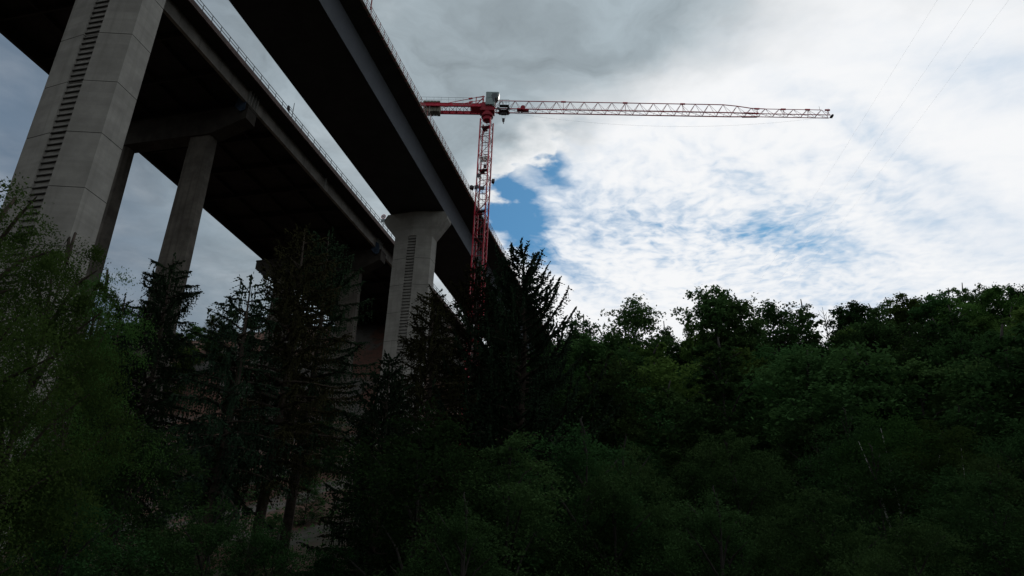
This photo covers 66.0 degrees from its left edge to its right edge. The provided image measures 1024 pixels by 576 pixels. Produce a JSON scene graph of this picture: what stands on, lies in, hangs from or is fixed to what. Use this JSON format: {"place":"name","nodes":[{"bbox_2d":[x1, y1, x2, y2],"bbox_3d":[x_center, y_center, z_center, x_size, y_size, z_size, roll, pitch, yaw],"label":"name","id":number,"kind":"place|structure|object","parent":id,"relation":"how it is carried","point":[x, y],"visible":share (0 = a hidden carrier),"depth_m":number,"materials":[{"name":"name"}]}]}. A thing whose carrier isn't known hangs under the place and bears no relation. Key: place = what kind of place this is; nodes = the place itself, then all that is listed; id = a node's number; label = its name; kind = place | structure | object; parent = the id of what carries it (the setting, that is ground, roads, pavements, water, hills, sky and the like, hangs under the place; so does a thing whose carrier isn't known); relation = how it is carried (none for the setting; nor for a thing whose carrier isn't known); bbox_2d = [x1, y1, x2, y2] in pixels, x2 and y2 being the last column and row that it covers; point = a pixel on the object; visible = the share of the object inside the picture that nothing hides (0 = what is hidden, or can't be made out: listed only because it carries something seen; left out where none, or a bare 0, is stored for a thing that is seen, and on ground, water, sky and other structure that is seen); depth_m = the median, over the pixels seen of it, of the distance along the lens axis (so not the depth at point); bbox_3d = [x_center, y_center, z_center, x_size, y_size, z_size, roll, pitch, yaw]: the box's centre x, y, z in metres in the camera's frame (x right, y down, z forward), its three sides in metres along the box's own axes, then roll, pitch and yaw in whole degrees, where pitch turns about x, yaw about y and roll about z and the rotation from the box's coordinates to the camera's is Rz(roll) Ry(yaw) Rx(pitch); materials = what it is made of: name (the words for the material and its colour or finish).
{"place":"outdoors","nodes":[
{"label":"outdoors","id":0,"kind":"place"},
{"bbox_2d":[3,323,1016,575],"bbox_3d":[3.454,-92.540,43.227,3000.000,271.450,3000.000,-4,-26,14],"label":"ground","id":1,"kind":"structure","parent":0,"point":[373,339],"depth_m":111.85,"materials":[{"name":"soil"}]},
{"bbox_2d":[0,172,116,575],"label":"birch tree","id":2,"kind":"object","parent":1,"relation":"on","point":[44,263],"visible":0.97,"depth_m":16.42,"materials":[{"name":"green plant"}]},
{"bbox_2d":[0,293,143,575],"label":"spruce tree","id":3,"kind":"object","parent":1,"relation":"on","point":[121,343],"visible":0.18,"depth_m":36.53,"materials":[{"name":"green plant"}]},
{"bbox_2d":[0,219,157,563],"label":"birch tree","id":4,"kind":"object","parent":1,"relation":"on","point":[93,360],"visible":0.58,"depth_m":18.63,"materials":[{"name":"green plant"}]},
{"bbox_2d":[0,266,173,575],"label":"birch tree","id":5,"kind":"object","parent":1,"relation":"on","point":[102,314],"visible":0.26,"depth_m":23.32,"materials":[{"name":"green plant"}]},
{"bbox_2d":[0,476,173,575],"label":"broadleaf tree","id":6,"kind":"object","parent":1,"relation":"on","point":[64,569],"visible":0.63,"depth_m":18.81,"materials":[{"name":"green plant"}]},
{"bbox_2d":[0,409,215,575],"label":"broadleaf tree","id":7,"kind":"object","parent":1,"relation":"on","point":[111,500],"visible":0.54,"depth_m":23.73,"materials":[{"name":"green plant"}]},
{"bbox_2d":[53,252,214,568],"bbox_3d":[-18.623,8.540,37.245,8.479,23.353,7.730,-19,-32,38],"label":"spruce tree","id":8,"kind":"object","parent":1,"relation":"on","point":[162,370],"visible":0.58,"depth_m":39.61,"materials":[{"name":"green plant"}]},
{"bbox_2d":[112,515,190,575],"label":"broadleaf tree","id":9,"kind":"object","parent":1,"relation":"on","point":[145,542],"visible":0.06,"depth_m":47.91,"materials":[{"name":"green plant"}]},
{"bbox_2d":[114,525,206,575],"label":"broadleaf tree","id":10,"kind":"object","parent":1,"relation":"on","point":[173,567],"visible":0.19,"depth_m":35.06,"materials":[{"name":"green plant"}]},
{"bbox_2d":[161,331,203,401],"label":"broadleaf tree","id":11,"kind":"object","parent":1,"relation":"on","point":[178,364],"visible":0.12,"depth_m":172.18,"materials":[{"name":"green plant"}]},
{"bbox_2d":[172,323,208,377],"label":"broadleaf tree","id":12,"kind":"object","parent":1,"relation":"on","point":[197,328],"visible":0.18,"depth_m":184.99,"materials":[{"name":"green plant"}]},
{"bbox_2d":[102,491,286,575],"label":"broadleaf tree","id":13,"kind":"object","parent":1,"relation":"on","point":[224,534],"visible":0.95,"depth_m":21.00,"materials":[{"name":"green plant"}]},
{"bbox_2d":[159,461,251,565],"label":"broadleaf tree","id":14,"kind":"object","parent":1,"relation":"on","point":[191,523],"visible":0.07,"depth_m":54.87,"materials":[{"name":"green plant"}]},
{"bbox_2d":[197,314,224,353],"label":"broadleaf tree","id":15,"kind":"object","parent":1,"relation":"on","point":[209,328],"visible":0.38,"depth_m":194.34,"materials":[{"name":"green plant"}]},
{"bbox_2d":[198,322,234,373],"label":"broadleaf tree","id":16,"kind":"object","parent":1,"relation":"on","point":[209,345],"visible":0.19,"depth_m":182.19,"materials":[{"name":"green plant"}]},
{"bbox_2d":[149,272,303,574],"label":"spruce tree","id":17,"kind":"object","parent":1,"relation":"on","point":[219,482],"visible":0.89,"depth_m":35.91,"materials":[{"name":"green plant"}]},
{"bbox_2d":[0,0,472,473],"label":"old motorway bridge","id":18,"kind":"structure","parent":1,"relation":"on","point":[217,133],"depth_m":119.13,"materials":[{"name":"concrete"}]},
{"bbox_2d":[212,536,268,575],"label":"broadleaf tree","id":19,"kind":"object","parent":1,"relation":"on","point":[240,541],"visible":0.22,"depth_m":49.58,"materials":[{"name":"green plant"}]},
{"bbox_2d":[175,222,368,575],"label":"spruce tree","id":20,"kind":"object","parent":1,"relation":"on","point":[287,352],"visible":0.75,"depth_m":39.66,"materials":[{"name":"green plant"}]},
{"bbox_2d":[0,0,553,547],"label":"motorway bridge","id":21,"kind":"structure","parent":1,"relation":"on","point":[338,64],"depth_m":100.97,"materials":[{"name":"concrete"}]},
{"bbox_2d":[261,512,293,547],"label":"broadleaf tree","id":22,"kind":"object","parent":1,"relation":"on","point":[278,517],"visible":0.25,"depth_m":56.10,"materials":[{"name":"green plant"}]},
{"bbox_2d":[218,520,337,575],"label":"broadleaf tree","id":23,"kind":"object","parent":1,"relation":"on","point":[263,561],"visible":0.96,"depth_m":20.67,"materials":[{"name":"green plant"}]},
{"bbox_2d":[214,226,378,575],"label":"spruce tree","id":24,"kind":"object","parent":1,"relation":"on","point":[288,516],"visible":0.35,"depth_m":43.48,"materials":[{"name":"green plant"}]},
{"bbox_2d":[293,483,327,525],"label":"broadleaf tree","id":25,"kind":"object","parent":1,"relation":"on","point":[305,512],"visible":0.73,"depth_m":63.97,"materials":[{"name":"green plant"}]},
{"bbox_2d":[309,417,348,472],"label":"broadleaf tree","id":26,"kind":"object","parent":1,"relation":"on","point":[335,426],"visible":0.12,"depth_m":91.17,"materials":[{"name":"green plant"}]},
{"bbox_2d":[278,349,439,575],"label":"spruce tree","id":27,"kind":"object","parent":1,"relation":"on","point":[384,412],"visible":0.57,"depth_m":34.86,"materials":[{"name":"green plant"}]},
{"bbox_2d":[3,423,797,575],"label":"undergrowth","id":28,"kind":"object","parent":1,"relation":"on","point":[319,486],"visible":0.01,"depth_m":65.73,"materials":[{"name":"green plant"}]},
{"bbox_2d":[315,284,489,574],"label":"spruce tree","id":29,"kind":"object","parent":1,"relation":"on","point":[417,347],"visible":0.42,"depth_m":44.31,"materials":[{"name":"green plant"}]},
{"bbox_2d":[306,397,533,575],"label":"broadleaf tree","id":30,"kind":"object","parent":1,"relation":"on","point":[428,446],"visible":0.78,"depth_m":27.28,"materials":[{"name":"green plant"}]},
{"bbox_2d":[365,492,519,575],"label":"broadleaf tree","id":31,"kind":"object","parent":1,"relation":"on","point":[461,523],"visible":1,"depth_m":20.08,"materials":[{"name":"green plant"}]},
{"bbox_2d":[403,257,540,563],"bbox_3d":[-2.393,8.581,48.236,10.477,23.225,9.647,-4,-26,14],"label":"spruce tree","id":32,"kind":"object","parent":1,"relation":"on","point":[478,291],"visible":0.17,"depth_m":49.98,"materials":[{"name":"green plant"}]},
{"bbox_2d":[419,444,564,569],"bbox_3d":[-0.972,13.578,40.606,9.015,11.265,8.145,-8,-27,21],"label":"broadleaf tree","id":33,"kind":"object","parent":1,"relation":"on","point":[491,461],"visible":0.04,"depth_m":40.35,"materials":[{"name":"green plant"}]},
{"bbox_2d":[395,429,605,575],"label":"broadleaf tree","id":34,"kind":"object","parent":1,"relation":"on","point":[515,503],"visible":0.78,"depth_m":26.26,"materials":[{"name":"green plant"}]},
{"bbox_2d":[411,238,634,575],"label":"spruce tree","id":35,"kind":"object","parent":1,"relation":"on","point":[539,390],"visible":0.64,"depth_m":44.96,"materials":[{"name":"green plant"}]},
{"bbox_2d":[461,371,597,520],"bbox_3d":[0.326,12.220,56.546,12.352,13.940,13.172,-9,-27,23],"label":"broadleaf tree","id":36,"kind":"object","parent":1,"relation":"on","point":[557,400],"visible":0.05,"depth_m":56.16,"materials":[{"name":"green plant"}]},
{"bbox_2d":[503,347,604,504],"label":"broadleaf tree","id":37,"kind":"object","parent":1,"relation":"on","point":[528,370],"visible":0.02,"depth_m":62.31,"materials":[{"name":"green plant"}]},
{"bbox_2d":[455,413,674,575],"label":"broadleaf tree","id":38,"kind":"object","parent":1,"relation":"on","point":[571,466],"visible":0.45,"depth_m":31.54,"materials":[{"name":"green plant"}]},
{"bbox_2d":[551,311,604,371],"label":"broadleaf tree","id":39,"kind":"object","parent":1,"relation":"on","point":[582,325],"visible":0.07,"depth_m":89.06,"materials":[{"name":"green plant"}]},
{"bbox_2d":[552,332,624,426],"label":"broadleaf tree","id":40,"kind":"object","parent":1,"relation":"on","point":[593,350],"visible":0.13,"depth_m":78.16,"materials":[{"name":"green plant"}]},
{"bbox_2d":[537,349,673,495],"bbox_3d":[6.024,11.515,53.988,10.140,15.294,9.664,-8,-27,20],"label":"broadleaf tree","id":41,"kind":"object","parent":1,"relation":"on","point":[624,421],"visible":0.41,"depth_m":54.01,"materials":[{"name":"green plant"}]},
{"bbox_2d":[420,92,833,444],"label":"tower crane","id":42,"kind":"object","parent":1,"relation":"on","point":[485,111],"visible":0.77,"depth_m":144.36,"materials":[{"name":"red paint"}]},
{"bbox_2d":[579,293,681,413],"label":"broadleaf tree","id":43,"kind":"object","parent":1,"relation":"on","point":[637,320],"visible":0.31,"depth_m":84.74,"materials":[{"name":"green plant"}]},
{"bbox_2d":[582,342,680,454],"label":"broadleaf tree","id":44,"kind":"object","parent":1,"relation":"on","point":[629,355],"visible":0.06,"depth_m":71.23,"materials":[{"name":"green plant"}]},
{"bbox_2d":[607,342,675,413],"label":"broadleaf tree","id":45,"kind":"object","parent":1,"relation":"on","point":[648,353],"visible":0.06,"depth_m":77.39,"materials":[{"name":"green plant"}]},
{"bbox_2d":[562,433,723,575],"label":"broadleaf tree","id":46,"kind":"object","parent":1,"relation":"on","point":[645,474],"visible":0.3,"depth_m":33.64,"materials":[{"name":"green plant"}]},
{"bbox_2d":[587,341,742,469],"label":"broadleaf tree","id":47,"kind":"object","parent":1,"relation":"on","point":[663,364],"visible":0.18,"depth_m":68.25,"materials":[{"name":"green plant"}]},
{"bbox_2d":[643,321,696,410],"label":"broadleaf tree","id":48,"kind":"object","parent":1,"relation":"on","point":[673,348],"visible":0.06,"depth_m":87.34,"materials":[{"name":"green plant"}]},
{"bbox_2d":[669,342,693,371],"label":"broadleaf tree","id":49,"kind":"object","parent":1,"relation":"on","point":[681,362],"visible":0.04,"depth_m":91.13,"materials":[{"name":"green plant"}]},
{"bbox_2d":[600,456,773,575],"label":"broadleaf tree","id":50,"kind":"object","parent":1,"relation":"on","point":[693,490],"visible":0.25,"depth_m":35.00,"materials":[{"name":"green plant"}]},
{"bbox_2d":[679,320,709,374],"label":"broadleaf tree","id":51,"kind":"object","parent":1,"relation":"on","point":[687,343],"visible":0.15,"depth_m":87.19,"materials":[{"name":"green plant"}]},
{"bbox_2d":[652,437,771,575],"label":"broadleaf tree","id":52,"kind":"object","parent":1,"relation":"on","point":[702,458],"visible":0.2,"depth_m":43.44,"materials":[{"name":"green plant"}]},
{"bbox_2d":[670,284,766,368],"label":"broadleaf tree","id":53,"kind":"object","parent":1,"relation":"on","point":[707,305],"visible":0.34,"depth_m":84.77,"materials":[{"name":"green plant"}]},
{"bbox_2d":[622,452,818,575],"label":"broadleaf tree","id":54,"kind":"object","parent":1,"relation":"on","point":[735,492],"visible":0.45,"depth_m":30.84,"materials":[{"name":"green plant"}]},
{"bbox_2d":[647,336,799,530],"bbox_3d":[13.655,11.136,53.337,10.400,16.475,8.556,9,-26,-14],"label":"broadleaf tree","id":55,"kind":"object","parent":1,"relation":"on","point":[720,388],"visible":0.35,"depth_m":53.10,"materials":[{"name":"green plant"}]},
{"bbox_2d":[655,428,806,575],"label":"broadleaf tree","id":56,"kind":"object","parent":1,"relation":"on","point":[735,445],"visible":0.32,"depth_m":40.03,"materials":[{"name":"green plant"}]},
{"bbox_2d":[687,295,779,412],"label":"broadleaf tree","id":57,"kind":"object","parent":1,"relation":"on","point":[740,326],"visible":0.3,"depth_m":81.57,"materials":[{"name":"green plant"}]},
{"bbox_2d":[693,347,794,469],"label":"broadleaf tree","id":58,"kind":"object","parent":1,"relation":"on","point":[746,356],"visible":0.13,"depth_m":67.70,"materials":[{"name":"green plant"}]},
{"bbox_2d":[696,372,797,502],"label":"broadleaf tree","id":59,"kind":"object","parent":1,"relation":"on","point":[769,390],"visible":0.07,"depth_m":61.97,"materials":[{"name":"green plant"}]},
{"bbox_2d":[711,342,820,420],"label":"broadleaf tree","id":60,"kind":"object","parent":1,"relation":"on","point":[787,352],"visible":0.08,"depth_m":73.63,"materials":[{"name":"green plant"}]},
{"bbox_2d":[714,292,820,355],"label":"broadleaf tree","id":61,"kind":"object","parent":1,"relation":"on","point":[773,314],"visible":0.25,"depth_m":90.76,"materials":[{"name":"green plant"}]},
{"bbox_2d":[768,328,816,354],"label":"broadleaf tree","id":62,"kind":"object","parent":1,"relation":"on","point":[800,342],"visible":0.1,"depth_m":92.77,"materials":[{"name":"green plant"}]},
{"bbox_2d":[779,299,831,348],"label":"broadleaf tree","id":63,"kind":"object","parent":1,"relation":"on","point":[813,335],"visible":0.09,"depth_m":95.14,"materials":[{"name":"green plant"}]},
{"bbox_2d":[754,410,870,575],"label":"broadleaf tree","id":64,"kind":"object","parent":1,"relation":"on","point":[806,436],"visible":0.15,"depth_m":47.67,"materials":[{"name":"green plant"}]},
{"bbox_2d":[716,340,918,518],"bbox_3d":[19.601,10.614,51.709,13.478,15.829,14.372,-17,-31,35],"label":"broadleaf tree","id":65,"kind":"object","parent":1,"relation":"on","point":[827,401],"visible":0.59,"depth_m":50.97,"materials":[{"name":"green plant"}]},
{"bbox_2d":[775,350,862,493],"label":"broadleaf tree","id":66,"kind":"object","parent":1,"relation":"on","point":[804,411],"visible":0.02,"depth_m":60.34,"materials":[{"name":"green plant"}]},
{"bbox_2d":[772,454,881,575],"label":"broadleaf tree","id":67,"kind":"object","parent":1,"relation":"on","point":[802,473],"visible":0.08,"depth_m":41.05,"materials":[{"name":"green plant"}]},
{"bbox_2d":[806,339,857,408],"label":"broadleaf tree","id":68,"kind":"object","parent":1,"relation":"on","point":[822,349],"visible":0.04,"depth_m":74.83,"materials":[{"name":"green plant"}]},
{"bbox_2d":[739,486,938,575],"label":"broadleaf tree","id":69,"kind":"object","parent":1,"relation":"on","point":[824,546],"visible":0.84,"depth_m":24.18,"materials":[{"name":"green plant"}]},
{"bbox_2d":[820,300,886,360],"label":"broadleaf tree","id":70,"kind":"object","parent":1,"relation":"on","point":[847,317],"visible":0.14,"depth_m":97.62,"materials":[{"name":"green plant"}]},
{"bbox_2d":[777,407,931,575],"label":"broadleaf tree","id":71,"kind":"object","parent":1,"relation":"on","point":[828,451],"visible":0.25,"depth_m":38.90,"materials":[{"name":"green plant"}]},
{"bbox_2d":[827,327,891,382],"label":"broadleaf tree","id":72,"kind":"object","parent":1,"relation":"on","point":[840,343],"visible":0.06,"depth_m":82.34,"materials":[{"name":"green plant"}]},
{"bbox_2d":[841,320,897,358],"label":"broadleaf tree","id":73,"kind":"object","parent":1,"relation":"on","point":[857,323],"visible":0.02,"depth_m":90.89,"materials":[{"name":"green plant"}]},
{"bbox_2d":[789,443,968,575],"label":"broadleaf tree","id":74,"kind":"object","parent":1,"relation":"on","point":[881,484],"visible":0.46,"depth_m":31.33,"materials":[{"name":"green plant"}]},
{"bbox_2d":[859,303,899,358],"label":"broadleaf tree","id":75,"kind":"object","parent":1,"relation":"on","point":[875,313],"visible":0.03,"depth_m":108.18,"materials":[{"name":"green plant"}]},
{"bbox_2d":[791,359,975,528],"bbox_3d":[23.750,11.345,50.093,11.669,14.356,11.122,9,-26,-14],"label":"broadleaf tree","id":76,"kind":"object","parent":1,"relation":"on","point":[909,404],"visible":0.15,"depth_m":49.40,"materials":[{"name":"green plant"}]},
{"bbox_2d":[821,316,958,413],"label":"broadleaf tree","id":77,"kind":"object","parent":1,"relation":"on","point":[869,333],"visible":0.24,"depth_m":77.33,"materials":[{"name":"green plant"}]},
{"bbox_2d":[838,348,946,471],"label":"broadleaf tree","id":78,"kind":"object","parent":1,"relation":"on","point":[928,399],"visible":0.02,"depth_m":61.76,"materials":[{"name":"green plant"}]},
{"bbox_2d":[870,297,919,344],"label":"broadleaf tree","id":79,"kind":"object","parent":1,"relation":"on","point":[887,302],"visible":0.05,"depth_m":129.39,"materials":[{"name":"green plant"}]},
{"bbox_2d":[885,293,928,338],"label":"broadleaf tree","id":80,"kind":"object","parent":1,"relation":"on","point":[900,315],"visible":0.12,"depth_m":124.58,"materials":[{"name":"green plant"}]},
{"bbox_2d":[811,395,1021,575],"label":"tree","id":81,"kind":"object","parent":1,"relation":"on","point":[886,441],"visible":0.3,"depth_m":35.55,"materials":[{"name":"green plant"}]},
{"bbox_2d":[873,357,984,519],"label":"broadleaf tree","id":82,"kind":"object","parent":1,"relation":"on","point":[923,374],"visible":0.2,"depth_m":57.63,"materials":[{"name":"green plant"}]},
{"bbox_2d":[906,289,962,340],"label":"broadleaf tree","id":83,"kind":"object","parent":1,"relation":"on","point":[930,301],"visible":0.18,"depth_m":119.87,"materials":[{"name":"green plant"}]},
{"bbox_2d":[859,419,1022,575],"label":"tree","id":84,"kind":"object","parent":1,"relation":"on","point":[952,448],"visible":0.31,"depth_m":33.71,"materials":[{"name":"green plant"}]},
{"bbox_2d":[909,317,976,413],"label":"broadleaf tree","id":85,"kind":"object","parent":1,"relation":"on","point":[936,326],"visible":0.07,"depth_m":76.27,"materials":[{"name":"green plant"}]},
{"bbox_2d":[905,305,989,369],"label":"broadleaf tree","id":86,"kind":"object","parent":1,"relation":"on","point":[954,320],"visible":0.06,"depth_m":86.29,"materials":[{"name":"green plant"}]},
{"bbox_2d":[910,357,1003,459],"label":"broadleaf tree","id":87,"kind":"object","parent":1,"relation":"on","point":[960,397],"visible":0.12,"depth_m":60.20,"materials":[{"name":"green plant"}]},
{"bbox_2d":[896,405,1023,569],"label":"broadleaf tree","id":88,"kind":"object","parent":1,"relation":"on","point":[981,433],"visible":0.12,"depth_m":44.20,"materials":[{"name":"green plant"}]},
{"bbox_2d":[929,287,998,340],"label":"broadleaf tree","id":89,"kind":"object","parent":1,"relation":"on","point":[967,308],"visible":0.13,"depth_m":117.80,"materials":[{"name":"green plant"}]},
{"bbox_2d":[953,283,974,307],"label":"broadleaf tree","id":90,"kind":"object","parent":1,"relation":"on","point":[964,297],"visible":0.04,"depth_m":130.60,"materials":[{"name":"green plant"}]},
{"bbox_2d":[912,328,1022,428],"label":"broadleaf tree","id":91,"kind":"object","parent":1,"relation":"on","point":[953,343],"visible":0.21,"depth_m":67.49,"materials":[{"name":"green plant"}]},
{"bbox_2d":[925,320,1023,503],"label":"broadleaf tree","id":92,"kind":"object","parent":1,"relation":"on","point":[994,352],"visible":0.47,"depth_m":47.95,"materials":[{"name":"green plant"}]},
{"bbox_2d":[959,283,1012,329],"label":"broadleaf tree","id":93,"kind":"object","parent":1,"relation":"on","point":[973,300],"visible":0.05,"depth_m":125.24,"materials":[{"name":"green plant"}]},
{"bbox_2d":[965,314,1010,359],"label":"broadleaf tree","id":94,"kind":"object","parent":1,"relation":"on","point":[986,324],"visible":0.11,"depth_m":87.34,"materials":[{"name":"green plant"}]},
{"bbox_2d":[970,284,1023,328],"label":"broadleaf tree","id":95,"kind":"object","parent":1,"relation":"on","point":[993,295],"visible":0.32,"depth_m":115.58,"materials":[{"name":"green plant"}]},
{"bbox_2d":[978,282,1023,324],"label":"broadleaf tree","id":96,"kind":"object","parent":1,"relation":"on","point":[1011,290],"visible":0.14,"depth_m":124.05,"materials":[{"name":"green plant"}]},
{"bbox_2d":[990,305,1019,331],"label":"broadleaf tree","id":97,"kind":"object","parent":1,"relation":"on","point":[1008,320],"visible":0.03,"depth_m":93.94,"materials":[{"name":"green plant"}]},
{"bbox_2d":[1009,304,1023,346],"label":"broadleaf tree","id":98,"kind":"object","parent":1,"relation":"on","point":[1019,312],"visible":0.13,"depth_m":70.54,"materials":[{"name":"green plant"}]},
{"bbox_2d":[0,0,1023,352],"label":"sky","id":99,"kind":"structure","parent":0,"point":[657,209],"materials":[{"name":"white"}]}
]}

